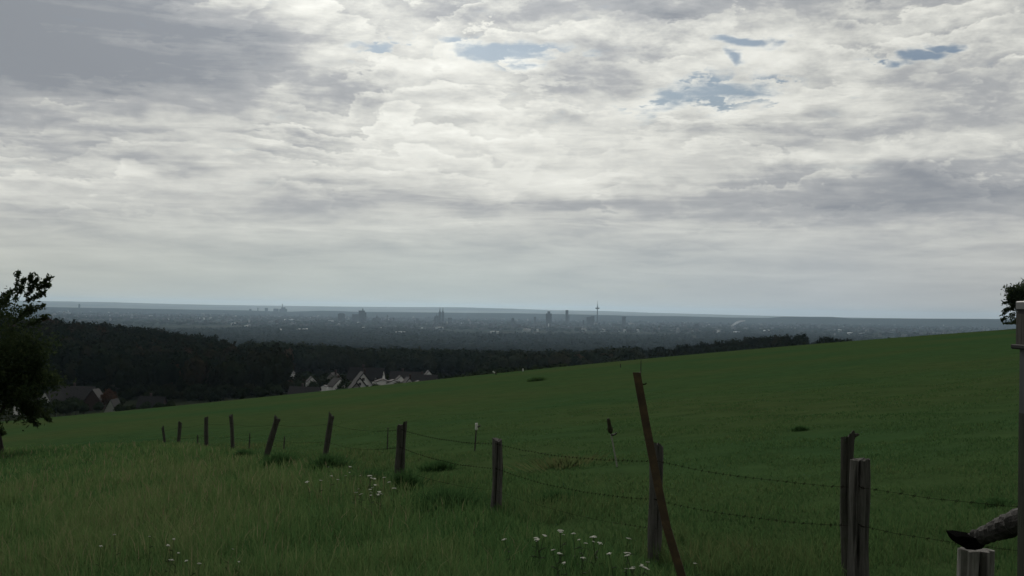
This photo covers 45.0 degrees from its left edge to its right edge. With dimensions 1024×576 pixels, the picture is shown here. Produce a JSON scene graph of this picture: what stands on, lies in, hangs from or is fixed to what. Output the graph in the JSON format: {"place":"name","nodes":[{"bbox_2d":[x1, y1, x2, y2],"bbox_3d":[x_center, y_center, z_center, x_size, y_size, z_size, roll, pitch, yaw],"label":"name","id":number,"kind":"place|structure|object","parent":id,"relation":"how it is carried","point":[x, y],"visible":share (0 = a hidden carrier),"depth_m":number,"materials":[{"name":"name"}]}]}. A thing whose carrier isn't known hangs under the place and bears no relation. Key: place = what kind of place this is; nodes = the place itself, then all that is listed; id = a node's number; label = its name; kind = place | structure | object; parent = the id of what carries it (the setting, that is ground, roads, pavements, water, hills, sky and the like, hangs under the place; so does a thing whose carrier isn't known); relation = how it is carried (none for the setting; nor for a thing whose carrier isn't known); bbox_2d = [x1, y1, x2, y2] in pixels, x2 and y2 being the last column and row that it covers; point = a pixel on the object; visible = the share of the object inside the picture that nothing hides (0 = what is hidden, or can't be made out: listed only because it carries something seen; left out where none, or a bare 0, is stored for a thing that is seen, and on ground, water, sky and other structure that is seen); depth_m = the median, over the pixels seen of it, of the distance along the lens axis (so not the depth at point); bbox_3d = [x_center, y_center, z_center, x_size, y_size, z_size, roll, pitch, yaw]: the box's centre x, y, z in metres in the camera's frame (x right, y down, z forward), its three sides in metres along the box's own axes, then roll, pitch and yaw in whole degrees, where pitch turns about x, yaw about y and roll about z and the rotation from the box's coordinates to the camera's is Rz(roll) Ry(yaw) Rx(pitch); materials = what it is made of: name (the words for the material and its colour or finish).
{"place":"outdoors","nodes":[
{"label":"outdoors","id":0,"kind":"place"},
{"bbox_2d":[7,300,915,318],"bbox_3d":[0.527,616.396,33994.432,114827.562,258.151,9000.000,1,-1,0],"label":"hills","id":1,"kind":"structure","parent":0,"point":[255,307],"depth_m":31817.43,"materials":[{"name":"grey"}]},
{"bbox_2d":[1,306,1015,327],"bbox_3d":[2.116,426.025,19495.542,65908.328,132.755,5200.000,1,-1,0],"label":"hills","id":2,"kind":"structure","parent":0,"point":[993,323],"depth_m":18181.07,"materials":[{"name":"grey"}]},
{"bbox_2d":[0,313,1019,575],"bbox_3d":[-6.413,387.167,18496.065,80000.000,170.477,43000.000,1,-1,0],"label":"ground","id":3,"kind":"structure","parent":0,"point":[616,381],"depth_m":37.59,"materials":[{"name":"green plant"}]},
{"bbox_2d":[13,398,38,414],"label":"house","id":4,"kind":"structure","parent":3,"relation":"on","point":[15,413],"depth_m":499.98,"materials":[{"name":"tile"}]},
{"bbox_2d":[0,270,77,452],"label":"apple tree","id":5,"kind":"object","parent":3,"relation":"on","point":[23,372],"visible":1,"depth_m":45.90,"materials":[{"name":"green plant"}]},
{"bbox_2d":[42,402,56,414],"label":"tree","id":6,"kind":"object","parent":3,"relation":"on","point":[47,405],"visible":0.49,"depth_m":465.88,"materials":[{"name":"green plant"}]},
{"bbox_2d":[42,390,66,402],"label":"house","id":7,"kind":"structure","parent":3,"relation":"on","point":[60,396],"depth_m":507.71,"materials":[{"name":"tile"}]},
{"bbox_2d":[49,399,63,416],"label":"tree","id":8,"kind":"object","parent":3,"relation":"on","point":[58,404],"visible":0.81,"depth_m":467.76,"materials":[{"name":"green plant"}]},
{"bbox_2d":[57,404,69,415],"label":"tree","id":9,"kind":"object","parent":3,"relation":"on","point":[64,410],"visible":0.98,"depth_m":467.86,"materials":[{"name":"green plant"}]},
{"bbox_2d":[64,396,78,413],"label":"tree","id":10,"kind":"object","parent":3,"relation":"on","point":[69,400],"visible":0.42,"depth_m":489.89,"materials":[{"name":"green plant"}]},
{"bbox_2d":[57,383,95,401],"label":"house","id":11,"kind":"structure","parent":3,"relation":"on","point":[82,392],"depth_m":517.12,"materials":[{"name":"grey brick"}]},
{"bbox_2d":[67,398,85,414],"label":"tree","id":12,"kind":"object","parent":3,"relation":"on","point":[77,405],"visible":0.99,"depth_m":467.53,"materials":[{"name":"green plant"}]},
{"bbox_2d":[79,402,89,413],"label":"tree","id":13,"kind":"object","parent":3,"relation":"on","point":[87,408],"visible":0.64,"depth_m":472.48,"materials":[{"name":"green plant"}]},
{"bbox_2d":[84,388,105,410],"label":"house","id":14,"kind":"structure","parent":3,"relation":"on","point":[92,398],"depth_m":504.28,"materials":[{"name":"grey brick"}]},
{"bbox_2d":[92,401,103,411],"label":"tree","id":15,"kind":"object","parent":3,"relation":"on","point":[98,405],"visible":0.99,"depth_m":482.86,"materials":[{"name":"green plant"}]},
{"bbox_2d":[100,389,118,405],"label":"tree","id":16,"kind":"object","parent":3,"relation":"on","point":[108,395],"visible":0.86,"depth_m":489.42,"materials":[{"name":"plant"}]},
{"bbox_2d":[103,398,119,412],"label":"house","id":17,"kind":"structure","parent":3,"relation":"on","point":[112,404],"depth_m":469.29,"materials":[{"name":"paint"}]},
{"bbox_2d":[113,403,123,410],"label":"tree","id":18,"kind":"object","parent":3,"relation":"on","point":[119,406],"visible":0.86,"depth_m":467.89,"materials":[{"name":"green plant"}]},
{"bbox_2d":[119,397,125,403],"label":"tree","id":19,"kind":"object","parent":3,"relation":"on","point":[122,400],"visible":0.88,"depth_m":518.75,"materials":[{"name":"green plant"}]},
{"bbox_2d":[122,405,130,410],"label":"tree","id":20,"kind":"object","parent":3,"relation":"on","point":[125,407],"visible":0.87,"depth_m":468.27,"materials":[{"name":"green plant"}]},
{"bbox_2d":[140,402,148,408],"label":"tree","id":21,"kind":"object","parent":3,"relation":"on","point":[144,405],"visible":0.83,"depth_m":468.37,"materials":[{"name":"green plant"}]},
{"bbox_2d":[0,315,295,390],"bbox_3d":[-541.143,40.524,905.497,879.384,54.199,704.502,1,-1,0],"label":"woods","id":22,"kind":"object","parent":3,"relation":"on","point":[118,355],"visible":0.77,"depth_m":613.82,"materials":[{"name":"green plant"}]},
{"bbox_2d":[136,393,167,408],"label":"house","id":23,"kind":"structure","parent":3,"relation":"on","point":[152,400],"depth_m":497.95,"materials":[{"name":"grey brick"}]},
{"bbox_2d":[153,402,161,407],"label":"tree","id":24,"kind":"object","parent":3,"relation":"on","point":[157,405],"visible":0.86,"depth_m":468.60,"materials":[{"name":"green plant"}]},
{"bbox_2d":[161,426,165,441],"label":"fence post","id":25,"kind":"object","parent":3,"relation":"on","point":[163,435],"visible":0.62,"depth_m":43.38,"materials":[{"name":"wood"}]},
{"bbox_2d":[166,401,175,406],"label":"tree","id":26,"kind":"object","parent":3,"relation":"on","point":[171,403],"visible":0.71,"depth_m":468.36,"materials":[{"name":"green plant"}]},
{"bbox_2d":[177,421,181,441],"bbox_3d":[-11.162,4.976,41.409,0.175,1.056,0.133,1,-1,0],"label":"fence post","id":27,"kind":"object","parent":3,"relation":"on","point":[179,431],"visible":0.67,"depth_m":41.38,"materials":[{"name":"wood"}]},
{"bbox_2d":[204,417,208,445],"bbox_3d":[-9.496,4.589,38.414,0.176,1.201,0.142,1,-1,0],"label":"fence post","id":28,"kind":"object","parent":3,"relation":"on","point":[206,442],"visible":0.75,"depth_m":38.37,"materials":[{"name":"wood"}]},
{"bbox_2d":[229,414,234,448],"bbox_3d":[-7.921,4.206,34.924,0.188,1.289,0.135,1,-1,0],"label":"fence post","id":29,"kind":"object","parent":3,"relation":"on","point":[231,431],"visible":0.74,"depth_m":34.88,"materials":[{"name":"wood"}]},
{"bbox_2d":[224,448,256,458],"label":"grass tussock","id":30,"kind":"object","parent":3,"relation":"on","point":[245,452],"depth_m":30.84,"materials":[{"name":"green plant"}]},
{"bbox_2d":[35,371,452,401],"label":"garden trees","id":31,"kind":"object","parent":3,"relation":"on","point":[196,392],"visible":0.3,"depth_m":548.47,"materials":[{"name":"green plant"}]},
{"bbox_2d":[264,415,279,457],"bbox_3d":[-5.822,3.738,29.930,0.403,1.329,0.162,1,-1,0],"label":"fence post","id":32,"kind":"object","parent":3,"relation":"on","point":[270,440],"visible":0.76,"depth_m":29.89,"materials":[{"name":"wood"}]},
{"bbox_2d":[273,304,286,312],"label":"power station","id":33,"kind":"object","parent":3,"relation":"on","point":[282,310],"visible":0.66,"depth_m":18568.09,"materials":[{"name":"concrete"}]},
{"bbox_2d":[255,450,310,467],"bbox_3d":[-5.048,3.777,27.182,1.586,0.446,1.311,0,-1,27],"label":"grass tussock","id":34,"kind":"object","parent":3,"relation":"on","point":[279,458],"depth_m":27.07,"materials":[{"name":"green plant"}]},
{"bbox_2d":[294,379,303,385],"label":"tree","id":35,"kind":"object","parent":3,"relation":"on","point":[297,382],"visible":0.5,"depth_m":558.07,"materials":[{"name":"green plant"}]},
{"bbox_2d":[287,383,321,394],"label":"house","id":36,"kind":"structure","parent":3,"relation":"on","point":[296,389],"depth_m":498.07,"materials":[{"name":"grey tile"}]},
{"bbox_2d":[305,376,316,385],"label":"house","id":37,"kind":"structure","parent":3,"relation":"on","point":[311,378],"depth_m":544.49,"materials":[{"name":"tile"}]},
{"bbox_2d":[306,380,319,386],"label":"tree","id":38,"kind":"object","parent":3,"relation":"on","point":[313,384],"visible":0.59,"depth_m":542.82,"materials":[{"name":"green plant"}]},
{"bbox_2d":[321,385,327,390],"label":"house","id":39,"kind":"structure","parent":3,"relation":"on","point":[324,387],"depth_m":519.33,"materials":[{"name":"tile"}]},
{"bbox_2d":[323,412,333,455],"bbox_3d":[-3.974,3.343,26.542,0.288,1.393,0.155,1,-1,0],"label":"fence post","id":40,"kind":"object","parent":3,"relation":"on","point":[328,433],"visible":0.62,"depth_m":26.49,"materials":[{"name":"wood"}]},
{"bbox_2d":[291,451,372,472],"bbox_3d":[-3.698,3.521,24.993,1.657,0.471,1.191,1,-1,-28],"label":"grass tussock","id":41,"kind":"object","parent":3,"relation":"on","point":[331,459],"depth_m":24.84,"materials":[{"name":"green plant"}]},
{"bbox_2d":[325,370,341,379],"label":"house","id":42,"kind":"structure","parent":3,"relation":"on","point":[332,374],"depth_m":574.78,"materials":[{"name":"grey tile"}]},
{"bbox_2d":[327,375,341,389],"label":"house","id":43,"kind":"structure","parent":3,"relation":"on","point":[332,383],"depth_m":545.72,"materials":[{"name":"tile"}]},
{"bbox_2d":[338,313,344,321],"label":"office block","id":44,"kind":"structure","parent":3,"relation":"on","point":[341,316],"depth_m":11571.88,"materials":[{"name":"concrete"}]},
{"bbox_2d":[335,379,349,388],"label":"tree","id":45,"kind":"object","parent":3,"relation":"on","point":[344,382],"visible":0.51,"depth_m":517.71,"materials":[{"name":"green plant"}]},
{"bbox_2d":[349,381,359,387],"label":"house","id":46,"kind":"structure","parent":3,"relation":"on","point":[354,384],"depth_m":488.47,"materials":[{"name":"tile"}]},
{"bbox_2d":[347,376,367,388],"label":"house","id":47,"kind":"structure","parent":3,"relation":"on","point":[359,381],"depth_m":499.57,"materials":[{"name":"tile"}]},
{"bbox_2d":[352,309,366,321],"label":"tower block","id":48,"kind":"structure","parent":3,"relation":"on","point":[361,315],"depth_m":11275.26,"materials":[{"name":"concrete"}]},
{"bbox_2d":[0,439,727,575],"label":"tall grass","id":49,"kind":"structure","parent":3,"relation":"on","point":[73,548],"depth_m":15.27,"materials":[{"name":"green plant"}]},
{"bbox_2d":[355,369,372,385],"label":"house","id":50,"kind":"structure","parent":3,"relation":"on","point":[365,378],"depth_m":511.72,"materials":[{"name":"tile"}]},
{"bbox_2d":[346,364,386,383],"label":"house","id":51,"kind":"structure","parent":3,"relation":"on","point":[372,373],"depth_m":542.48,"materials":[{"name":"tile"}]},
{"bbox_2d":[341,467,392,483],"bbox_3d":[-2.438,3.216,20.911,0.944,0.380,0.930,1,-1,20],"label":"grass tussock","id":52,"kind":"object","parent":3,"relation":"on","point":[377,473],"depth_m":20.91,"materials":[{"name":"green plant"}]},
{"bbox_2d":[373,316,381,321],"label":"domed hall","id":53,"kind":"structure","parent":3,"relation":"on","point":[377,319],"depth_m":11876.16,"materials":[{"name":"concrete"}]},
{"bbox_2d":[374,378,388,384],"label":"house","id":54,"kind":"structure","parent":3,"relation":"on","point":[381,381],"depth_m":529.40,"materials":[{"name":"grey tile"}]},
{"bbox_2d":[387,379,400,384],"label":"house","id":55,"kind":"structure","parent":3,"relation":"on","point":[392,381],"depth_m":529.27,"materials":[{"name":"grey tile"}]},
{"bbox_2d":[395,375,403,381],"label":"house","id":56,"kind":"structure","parent":3,"relation":"on","point":[399,378],"depth_m":537.43,"materials":[{"name":"tile"}]},
{"bbox_2d":[394,421,406,474],"bbox_3d":[-1.844,2.848,20.351,0.214,1.339,0.196,1,-1,0],"label":"fence post","id":57,"kind":"object","parent":3,"relation":"on","point":[400,452],"visible":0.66,"depth_m":20.29,"materials":[{"name":"wood"}]},
{"bbox_2d":[389,369,420,379],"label":"house","id":58,"kind":"structure","parent":3,"relation":"on","point":[396,374],"depth_m":554.36,"materials":[{"name":"grey tile"}]},
{"bbox_2d":[402,374,412,382],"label":"house","id":59,"kind":"structure","parent":3,"relation":"on","point":[407,379],"depth_m":522.07,"materials":[{"name":"tile"}]},
{"bbox_2d":[381,468,438,493],"bbox_3d":[-1.601,3.009,19.152,1.184,0.471,1.028,1,-1,17],"label":"grass tussock","id":60,"kind":"object","parent":3,"relation":"on","point":[408,477],"depth_m":19.12,"materials":[{"name":"green plant"}]},
{"bbox_2d":[411,372,437,381],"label":"house","id":61,"kind":"structure","parent":3,"relation":"on","point":[419,377],"depth_m":546.10,"materials":[{"name":"grey tile"}]},
{"bbox_2d":[409,459,462,472],"bbox_3d":[-1.367,3.266,22.700,1.094,0.263,0.848,1,-1,0],"label":"grass tussock","id":62,"kind":"object","parent":3,"relation":"on","point":[436,465],"depth_m":22.60,"materials":[{"name":"green plant"}]},
{"bbox_2d":[434,310,443,322],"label":"cathedral","id":63,"kind":"structure","parent":3,"relation":"on","point":[439,319],"depth_m":11984.62,"materials":[{"name":"stone"}]},
{"bbox_2d":[218,339,675,374],"bbox_3d":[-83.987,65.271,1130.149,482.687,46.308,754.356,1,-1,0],"label":"woods","id":64,"kind":"object","parent":3,"relation":"on","point":[323,358],"visible":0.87,"depth_m":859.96,"materials":[{"name":"green plant"}]},
{"bbox_2d":[389,480,513,514],"bbox_3d":[-0.840,2.850,16.653,1.878,0.451,1.555,1,-1,0],"label":"grass tussock","id":65,"kind":"object","parent":3,"relation":"on","point":[441,492],"depth_m":16.61,"materials":[{"name":"green plant"}]},
{"bbox_2d":[458,371,474,376],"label":"bush","id":66,"kind":"object","parent":3,"relation":"on","point":[468,373],"visible":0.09,"depth_m":447.86,"materials":[{"name":"green plant"}]},
{"bbox_2d":[65,322,888,347],"bbox_3d":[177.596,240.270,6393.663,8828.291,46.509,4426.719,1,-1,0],"label":"woods","id":67,"kind":"object","parent":3,"relation":"on","point":[344,333],"visible":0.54,"depth_m":5758.71,"materials":[{"name":"green plant"}]},
{"bbox_2d":[474,423,480,450],"bbox_3d":[-0.731,3.182,25.948,0.136,0.698,0.058,1,-1,0],"label":"fence stake","id":68,"kind":"object","parent":3,"relation":"on","point":[476,426],"visible":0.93,"depth_m":25.93,"materials":[{"name":"white plastic"}]},
{"bbox_2d":[469,368,486,375],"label":"bush","id":69,"kind":"object","parent":3,"relation":"on","point":[477,372],"visible":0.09,"depth_m":438.07,"materials":[{"name":"green plant"}]},
{"bbox_2d":[477,366,503,374],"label":"bush","id":70,"kind":"object","parent":3,"relation":"on","point":[489,371],"visible":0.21,"depth_m":427.03,"materials":[{"name":"green plant"}]},
{"bbox_2d":[490,438,502,509],"bbox_3d":[-0.200,2.548,16.057,0.161,1.205,0.171,1,-1,0],"label":"fence post","id":71,"kind":"object","parent":3,"relation":"on","point":[497,474],"visible":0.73,"depth_m":16.01,"materials":[{"name":"wood"}]},
{"bbox_2d":[165,437,1016,550],"bbox_3d":[-4.063,3.468,25.317,1.059,3.487,39.603,1,-1,-23],"label":"barbed wire","id":72,"kind":"object","parent":71,"relation":"attached to","point":[886,531],"visible":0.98,"depth_m":10.96,"materials":[{"name":"grey metal"}]},
{"bbox_2d":[172,424,1017,507],"bbox_3d":[-4.056,3.154,25.354,1.149,3.398,39.600,1,-1,-23],"label":"barbed wire","id":73,"kind":"object","parent":71,"relation":"attached to","point":[971,502],"visible":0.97,"depth_m":10.43,"materials":[{"name":"grey metal"}]},
{"bbox_2d":[496,367,515,372],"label":"bush","id":74,"kind":"object","parent":3,"relation":"on","point":[506,369],"visible":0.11,"depth_m":424.15,"materials":[{"name":"green plant"}]},
{"bbox_2d":[3,310,1012,336],"bbox_3d":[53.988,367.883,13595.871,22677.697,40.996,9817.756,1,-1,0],"label":"distant city","id":75,"kind":"object","parent":3,"relation":"on","point":[471,325],"visible":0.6,"depth_m":12237.75},
{"bbox_2d":[4,311,1015,336],"bbox_3d":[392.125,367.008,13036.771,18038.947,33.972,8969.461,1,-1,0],"label":"woods","id":76,"kind":"object","parent":3,"relation":"on","point":[709,329],"visible":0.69,"depth_m":11070.82,"materials":[{"name":"green plant"}]},
{"bbox_2d":[509,366,533,371],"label":"bush","id":77,"kind":"object","parent":3,"relation":"on","point":[519,368],"visible":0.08,"depth_m":417.80,"materials":[{"name":"green plant"}]},
{"bbox_2d":[521,376,549,381],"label":"grass tussock","id":78,"kind":"object","parent":3,"relation":"on","point":[534,378],"depth_m":80.17,"materials":[{"name":"green plant"}]},
{"bbox_2d":[527,365,545,369],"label":"bush","id":79,"kind":"object","parent":3,"relation":"on","point":[534,368],"visible":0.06,"depth_m":408.12,"materials":[{"name":"green plant"}]},
{"bbox_2d":[530,538,542,570],"bbox_3d":[0.242,2.498,11.157,0.120,0.500,0.111,-8,9,18],"label":"yarrow","id":80,"kind":"object","parent":3,"relation":"on","point":[538,549],"visible":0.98,"depth_m":11.10,"materials":[{"name":"green plant"}]},
{"bbox_2d":[534,537,545,573],"bbox_3d":[0.276,2.415,11.061,0.092,0.381,0.084,-9,-2,-25],"label":"yarrow","id":81,"kind":"object","parent":3,"relation":"on","point":[539,551],"visible":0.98,"depth_m":11.07,"materials":[{"name":"plant"}]},
{"bbox_2d":[455,451,635,471],"bbox_3d":[0.888,3.015,21.105,3.232,0.439,2.705,1,-1,-26],"label":"grass tussock","id":82,"kind":"object","parent":3,"relation":"on","point":[567,461],"depth_m":21.09,"materials":[{"name":"green plant"}]},
{"bbox_2d":[546,311,551,326],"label":"tower block","id":83,"kind":"structure","parent":3,"relation":"on","point":[548,317],"depth_m":10976.26,"materials":[{"name":"concrete"}]},
{"bbox_2d":[507,487,597,503],"bbox_3d":[0.505,2.793,16.465,1.452,0.256,0.996,1,-1,0],"label":"grass tussock","id":84,"kind":"object","parent":3,"relation":"on","point":[556,494],"depth_m":16.40,"materials":[{"name":"green plant"}]},
{"bbox_2d":[540,362,568,368],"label":"bush","id":85,"kind":"object","parent":3,"relation":"on","point":[559,364],"visible":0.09,"depth_m":398.44,"materials":[{"name":"green plant"}]},
{"bbox_2d":[557,529,566,562],"bbox_3d":[0.502,2.525,11.705,0.126,0.525,0.116,-12,22,-30],"label":"yarrow","id":86,"kind":"object","parent":3,"relation":"on","point":[560,531],"visible":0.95,"depth_m":11.65,"materials":[{"name":"plant"}]},
{"bbox_2d":[565,310,568,324],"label":"skyscraper","id":87,"kind":"structure","parent":3,"relation":"on","point":[566,319],"depth_m":12585.72,"materials":[{"name":"concrete"}]},
{"bbox_2d":[586,316,594,325],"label":"tower block","id":88,"kind":"structure","parent":3,"relation":"on","point":[590,320],"depth_m":12081.13,"materials":[{"name":"concrete"}]},
{"bbox_2d":[588,542,601,571],"bbox_3d":[0.694,2.384,10.700,0.087,0.391,0.094,16,16,2],"label":"yarrow","id":89,"kind":"object","parent":3,"relation":"on","point":[596,555],"visible":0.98,"depth_m":10.70,"materials":[{"name":"green plant"}]},
{"bbox_2d":[591,536,605,571],"bbox_3d":[0.781,2.443,10.964,0.114,0.516,0.124,-4,5,29],"label":"yarrow","id":90,"kind":"object","parent":3,"relation":"on","point":[593,537],"visible":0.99,"depth_m":10.93,"materials":[{"name":"plant"}]},
{"bbox_2d":[607,418,617,466],"bbox_3d":[1.633,2.565,19.959,0.220,0.924,0.091,1,-1,0],"label":"fence stake","id":91,"kind":"object","parent":3,"relation":"on","point":[610,429],"visible":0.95,"depth_m":19.95,"materials":[{"name":"black plastic"}]},
{"bbox_2d":[621,316,625,325],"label":"tower block","id":92,"kind":"structure","parent":3,"relation":"on","point":[623,320],"depth_m":11782.84,"materials":[{"name":"concrete"}]},
{"bbox_2d":[647,442,662,563],"bbox_3d":[1.315,2.088,11.360,0.140,1.394,0.140,1,-1,0],"label":"fence post","id":93,"kind":"object","parent":3,"relation":"on","point":[654,527],"visible":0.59,"depth_m":11.32,"materials":[{"name":"wood"}]},
{"bbox_2d":[397,468,646,528],"bbox_3d":[-0.216,2.578,15.802,0.146,0.668,9.524,1,-1,-20],"label":"barbed wire","id":94,"kind":"object","parent":93,"relation":"attached to","point":[543,506],"visible":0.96,"depth_m":13.94,"materials":[{"name":"grey metal"}]},
{"bbox_2d":[633,372,685,575],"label":"iron stake","id":95,"kind":"object","parent":3,"relation":"on","point":[662,507],"visible":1,"depth_m":5.98,"materials":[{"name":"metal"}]},
{"bbox_2d":[609,333,890,358],"bbox_3d":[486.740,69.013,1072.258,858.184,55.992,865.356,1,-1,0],"label":"woods","id":96,"kind":"object","parent":3,"relation":"on","point":[736,345],"visible":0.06,"depth_m":931.23,"materials":[{"name":"green plant"}]},
{"bbox_2d":[787,425,813,431],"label":"grass tussock","id":97,"kind":"object","parent":3,"relation":"on","point":[800,428],"depth_m":23.65,"materials":[{"name":"green plant"}]},
{"bbox_2d":[840,430,858,575],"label":"fence post","id":98,"kind":"object","parent":3,"relation":"on","point":[847,448],"visible":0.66,"depth_m":9.84,"materials":[{"name":"brown wood"}]},
{"bbox_2d":[847,457,870,575],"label":"fence post","id":99,"kind":"object","parent":3,"relation":"on","point":[858,533],"visible":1,"depth_m":8.54,"materials":[{"name":"wood"}]},
{"bbox_2d":[957,547,994,575],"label":"fence post","id":100,"kind":"object","parent":3,"relation":"on","point":[979,562],"visible":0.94,"depth_m":5.04,"materials":[{"name":"grey wood"}]},
{"bbox_2d":[968,496,1017,507],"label":"grass tussock","id":101,"kind":"object","parent":3,"relation":"on","point":[1002,501],"depth_m":12.93,"materials":[{"name":"green plant"}]},
{"bbox_2d":[999,278,1023,324],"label":"tree","id":102,"kind":"object","parent":3,"relation":"on","point":[1014,295],"visible":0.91,"depth_m":117.95,"materials":[{"name":"green plant"}]},
{"bbox_2d":[1011,301,1023,575],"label":"gate post","id":103,"kind":"object","parent":3,"relation":"on","point":[1019,344],"visible":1,"depth_m":4.39,"materials":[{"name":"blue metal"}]},
{"bbox_2d":[946,508,1017,549],"bbox_3d":[1.884,0.850,4.582,0.158,0.392,0.877,1,-1,-9],"label":"rail","id":104,"kind":"object","parent":103,"relation":"attached to","point":[1002,527],"visible":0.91,"depth_m":4.79,"materials":[{"name":"brown wood"}]},
{"bbox_2d":[0,0,1023,318],"label":"sky","id":105,"kind":"structure","parent":0,"point":[803,158],"materials":[{"name":"grey"}]}
]}

